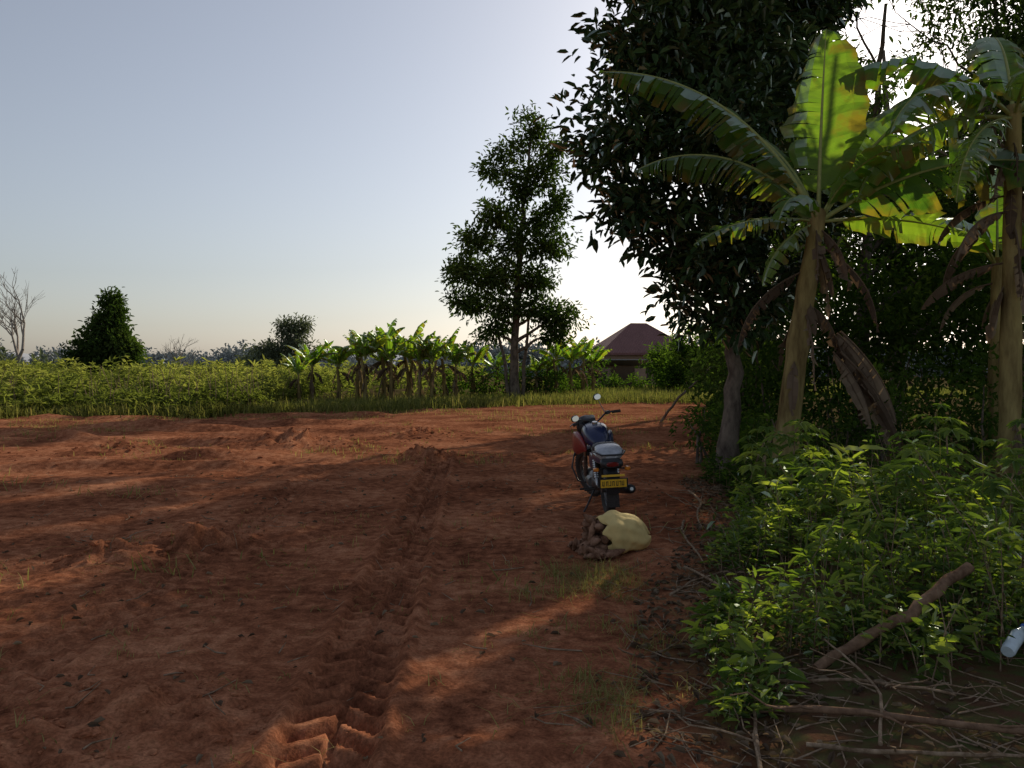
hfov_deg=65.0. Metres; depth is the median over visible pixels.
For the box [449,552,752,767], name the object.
grass tufts
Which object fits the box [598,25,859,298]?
shade tree
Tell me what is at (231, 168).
sky
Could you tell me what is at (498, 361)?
banana plant
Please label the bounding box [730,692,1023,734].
fallen branch
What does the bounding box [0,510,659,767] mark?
grass tufts
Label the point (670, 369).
shrub
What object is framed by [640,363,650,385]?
door
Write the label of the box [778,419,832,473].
cassava plant
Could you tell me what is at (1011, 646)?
plastic bottle
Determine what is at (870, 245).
shade tree
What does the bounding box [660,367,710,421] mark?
leaning pole
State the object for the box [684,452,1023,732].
weeds
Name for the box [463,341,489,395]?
banana plant
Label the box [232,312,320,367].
acacia tree
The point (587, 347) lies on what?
banana plant
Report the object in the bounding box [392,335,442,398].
banana plant
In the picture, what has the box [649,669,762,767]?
fallen branch
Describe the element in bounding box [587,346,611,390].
banana plant
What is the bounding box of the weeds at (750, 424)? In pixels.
[701,395,773,459]
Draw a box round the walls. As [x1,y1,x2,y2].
[602,355,692,384]
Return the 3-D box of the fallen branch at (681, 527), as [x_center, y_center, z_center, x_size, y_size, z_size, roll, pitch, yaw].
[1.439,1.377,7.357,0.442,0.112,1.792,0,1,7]
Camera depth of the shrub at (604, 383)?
56.81 m
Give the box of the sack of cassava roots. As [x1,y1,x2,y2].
[567,510,650,560]
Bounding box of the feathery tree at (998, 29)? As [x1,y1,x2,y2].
[839,0,1023,445]
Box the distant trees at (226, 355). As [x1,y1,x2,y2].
[0,334,1023,377]
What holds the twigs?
on the ground at (306, 716)
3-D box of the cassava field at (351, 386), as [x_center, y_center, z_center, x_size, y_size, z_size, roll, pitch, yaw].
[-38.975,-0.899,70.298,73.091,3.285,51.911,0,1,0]
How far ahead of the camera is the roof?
67.95 m
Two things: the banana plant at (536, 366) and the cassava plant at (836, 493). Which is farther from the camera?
the banana plant at (536, 366)
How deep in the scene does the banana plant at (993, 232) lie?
11.73 m
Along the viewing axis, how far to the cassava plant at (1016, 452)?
6.82 m
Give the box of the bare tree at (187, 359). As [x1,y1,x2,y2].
[177,347,199,368]
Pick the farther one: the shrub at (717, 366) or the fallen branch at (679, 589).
the shrub at (717, 366)
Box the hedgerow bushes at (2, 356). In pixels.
[0,340,404,373]
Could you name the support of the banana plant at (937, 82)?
on the ground at (306, 716)
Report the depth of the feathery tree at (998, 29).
14.56 m
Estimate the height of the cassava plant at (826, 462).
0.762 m
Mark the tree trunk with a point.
(523, 369)
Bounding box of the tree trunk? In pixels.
[493,299,530,396]
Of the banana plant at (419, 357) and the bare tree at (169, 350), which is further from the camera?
the bare tree at (169, 350)
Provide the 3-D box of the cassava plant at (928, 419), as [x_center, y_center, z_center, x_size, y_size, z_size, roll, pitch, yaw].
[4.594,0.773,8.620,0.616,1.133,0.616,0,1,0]
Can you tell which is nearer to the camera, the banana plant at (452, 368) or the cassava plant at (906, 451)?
the cassava plant at (906, 451)
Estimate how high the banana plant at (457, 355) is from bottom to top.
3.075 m
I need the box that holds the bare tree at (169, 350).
[160,334,198,367]
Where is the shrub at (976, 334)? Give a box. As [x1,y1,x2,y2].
[702,187,1023,449]
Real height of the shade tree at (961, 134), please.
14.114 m
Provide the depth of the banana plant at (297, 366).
35.33 m
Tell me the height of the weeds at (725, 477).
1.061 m
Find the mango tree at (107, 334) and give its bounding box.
[55,286,149,372]
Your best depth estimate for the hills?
1041.68 m
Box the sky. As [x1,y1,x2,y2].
[0,0,1023,357]
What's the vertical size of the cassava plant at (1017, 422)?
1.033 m
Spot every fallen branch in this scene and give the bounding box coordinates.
[493,554,523,570]
[646,520,704,563]
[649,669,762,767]
[666,488,703,527]
[669,567,744,595]
[684,566,751,633]
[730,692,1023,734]
[757,678,1006,695]
[806,724,1023,757]
[807,638,882,745]
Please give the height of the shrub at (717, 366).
4.954 m
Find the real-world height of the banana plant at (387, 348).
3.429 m
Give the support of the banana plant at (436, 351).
on the ground at (306, 716)
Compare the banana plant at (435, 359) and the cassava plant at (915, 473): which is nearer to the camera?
the cassava plant at (915, 473)
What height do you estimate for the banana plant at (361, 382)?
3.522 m
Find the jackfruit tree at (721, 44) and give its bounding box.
[533,0,878,472]
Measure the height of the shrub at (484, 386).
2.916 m
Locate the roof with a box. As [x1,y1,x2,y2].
[590,323,680,354]
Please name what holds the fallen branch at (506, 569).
on the ground at (306, 716)
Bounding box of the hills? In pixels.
[6,350,442,364]
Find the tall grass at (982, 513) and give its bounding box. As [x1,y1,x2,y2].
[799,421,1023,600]
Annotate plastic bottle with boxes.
[1001,623,1023,656]
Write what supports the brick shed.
on the ground at (306, 716)
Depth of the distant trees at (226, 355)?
149.99 m
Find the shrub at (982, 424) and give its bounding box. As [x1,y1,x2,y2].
[668,340,1023,475]
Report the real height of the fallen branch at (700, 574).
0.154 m
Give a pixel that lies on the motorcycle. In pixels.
(604, 452)
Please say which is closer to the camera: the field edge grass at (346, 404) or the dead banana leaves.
the dead banana leaves
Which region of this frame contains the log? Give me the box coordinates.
[812,562,974,672]
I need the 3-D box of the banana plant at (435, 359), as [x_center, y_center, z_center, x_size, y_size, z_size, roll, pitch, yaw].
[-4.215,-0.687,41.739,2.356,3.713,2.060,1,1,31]
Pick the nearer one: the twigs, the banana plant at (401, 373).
the twigs
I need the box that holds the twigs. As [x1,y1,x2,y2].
[0,435,1023,767]
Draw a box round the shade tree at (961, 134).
[681,14,1023,419]
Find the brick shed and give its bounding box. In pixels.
[580,359,648,387]
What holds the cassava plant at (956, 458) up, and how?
on the ground at (306, 716)
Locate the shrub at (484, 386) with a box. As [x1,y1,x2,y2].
[424,359,573,396]
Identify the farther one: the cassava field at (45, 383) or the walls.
the walls
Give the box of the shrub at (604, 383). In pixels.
[540,354,652,393]
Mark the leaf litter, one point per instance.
(716, 488)
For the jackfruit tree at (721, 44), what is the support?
on the ground at (306, 716)
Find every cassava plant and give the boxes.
[731,426,789,493]
[732,447,798,505]
[761,421,820,492]
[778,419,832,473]
[781,451,852,519]
[781,466,865,550]
[793,522,896,592]
[853,464,931,548]
[888,431,960,509]
[904,403,970,473]
[904,428,989,511]
[920,501,1017,587]
[962,458,1023,527]
[977,438,1023,512]
[995,418,1023,467]
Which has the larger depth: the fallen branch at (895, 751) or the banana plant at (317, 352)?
the banana plant at (317, 352)
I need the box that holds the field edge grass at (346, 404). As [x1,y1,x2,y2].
[0,386,752,418]
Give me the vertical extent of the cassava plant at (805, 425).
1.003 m
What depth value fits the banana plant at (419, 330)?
41.40 m
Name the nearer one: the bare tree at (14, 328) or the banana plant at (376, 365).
the banana plant at (376, 365)
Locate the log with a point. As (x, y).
(942, 583)
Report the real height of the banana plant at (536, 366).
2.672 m
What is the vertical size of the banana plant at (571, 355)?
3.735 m
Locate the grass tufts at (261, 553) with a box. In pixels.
[0,402,715,591]
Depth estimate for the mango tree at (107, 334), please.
49.22 m
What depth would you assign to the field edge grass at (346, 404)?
31.61 m
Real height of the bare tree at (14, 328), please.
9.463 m
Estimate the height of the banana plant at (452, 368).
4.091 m
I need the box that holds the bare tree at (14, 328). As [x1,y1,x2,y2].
[0,268,44,364]
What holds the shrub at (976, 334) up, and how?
on the ground at (306, 716)
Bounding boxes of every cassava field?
[0,354,345,416]
[7,354,487,395]
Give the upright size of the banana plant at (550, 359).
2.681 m
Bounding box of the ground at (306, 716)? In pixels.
[0,376,1023,767]
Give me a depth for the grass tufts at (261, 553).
16.11 m
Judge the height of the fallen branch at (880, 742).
0.176 m
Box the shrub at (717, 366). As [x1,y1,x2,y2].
[669,279,833,428]
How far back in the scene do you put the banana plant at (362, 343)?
37.75 m
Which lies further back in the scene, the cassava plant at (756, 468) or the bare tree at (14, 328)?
the bare tree at (14, 328)
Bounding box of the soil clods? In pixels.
[0,423,718,767]
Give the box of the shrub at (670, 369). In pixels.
[634,322,721,391]
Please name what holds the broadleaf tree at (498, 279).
on the ground at (306, 716)
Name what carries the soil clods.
on the ground at (306, 716)
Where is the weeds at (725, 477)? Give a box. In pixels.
[695,417,940,517]
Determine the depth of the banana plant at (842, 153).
9.77 m
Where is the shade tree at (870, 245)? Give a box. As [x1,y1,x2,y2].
[692,0,1023,443]
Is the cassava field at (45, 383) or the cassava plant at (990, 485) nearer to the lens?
the cassava plant at (990, 485)
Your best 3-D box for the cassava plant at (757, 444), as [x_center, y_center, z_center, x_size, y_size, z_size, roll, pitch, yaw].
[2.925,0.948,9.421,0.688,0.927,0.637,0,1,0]
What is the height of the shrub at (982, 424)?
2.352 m
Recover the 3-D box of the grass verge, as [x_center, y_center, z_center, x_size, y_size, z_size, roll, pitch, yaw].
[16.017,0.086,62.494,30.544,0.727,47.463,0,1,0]
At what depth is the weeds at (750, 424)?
14.13 m
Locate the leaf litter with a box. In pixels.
[2,472,1023,767]
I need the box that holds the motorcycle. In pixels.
[570,393,635,511]
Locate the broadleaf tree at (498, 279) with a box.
[434,100,595,396]
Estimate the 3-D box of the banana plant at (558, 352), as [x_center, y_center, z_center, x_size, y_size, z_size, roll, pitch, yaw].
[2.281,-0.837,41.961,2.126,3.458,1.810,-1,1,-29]
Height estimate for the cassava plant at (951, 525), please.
0.609 m
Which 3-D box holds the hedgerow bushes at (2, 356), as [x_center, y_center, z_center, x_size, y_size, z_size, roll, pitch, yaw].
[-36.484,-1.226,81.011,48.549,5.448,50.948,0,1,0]
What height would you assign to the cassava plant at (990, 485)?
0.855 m
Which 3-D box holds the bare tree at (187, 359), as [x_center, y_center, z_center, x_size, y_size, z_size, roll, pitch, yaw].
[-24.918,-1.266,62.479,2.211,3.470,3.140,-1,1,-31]
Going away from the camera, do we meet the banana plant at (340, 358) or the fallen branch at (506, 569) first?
the fallen branch at (506, 569)
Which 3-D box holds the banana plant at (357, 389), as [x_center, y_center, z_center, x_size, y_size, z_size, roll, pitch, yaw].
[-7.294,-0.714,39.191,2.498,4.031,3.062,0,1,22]
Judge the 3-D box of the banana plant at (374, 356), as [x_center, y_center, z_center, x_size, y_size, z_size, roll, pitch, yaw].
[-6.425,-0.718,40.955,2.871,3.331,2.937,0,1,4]
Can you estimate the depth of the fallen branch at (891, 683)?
3.69 m
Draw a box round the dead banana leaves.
[832,331,900,452]
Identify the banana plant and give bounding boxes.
[280,353,316,400]
[285,341,337,400]
[317,339,359,400]
[326,329,372,398]
[343,333,374,394]
[345,330,396,400]
[358,318,406,397]
[360,347,407,388]
[364,332,415,400]
[375,320,426,397]
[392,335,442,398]
[394,331,435,396]
[405,336,452,398]
[422,335,449,397]
[430,327,461,398]
[439,340,477,399]
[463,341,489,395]
[478,351,509,393]
[519,354,549,395]
[528,354,565,393]
[530,337,577,391]
[545,336,586,394]
[567,337,600,391]
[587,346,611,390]
[603,29,1023,475]
[853,37,1023,488]
[892,169,1023,468]
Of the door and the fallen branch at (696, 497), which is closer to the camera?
the fallen branch at (696, 497)
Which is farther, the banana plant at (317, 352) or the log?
the banana plant at (317, 352)
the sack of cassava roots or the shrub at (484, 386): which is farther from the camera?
the shrub at (484, 386)
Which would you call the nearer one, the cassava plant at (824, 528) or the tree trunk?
the cassava plant at (824, 528)

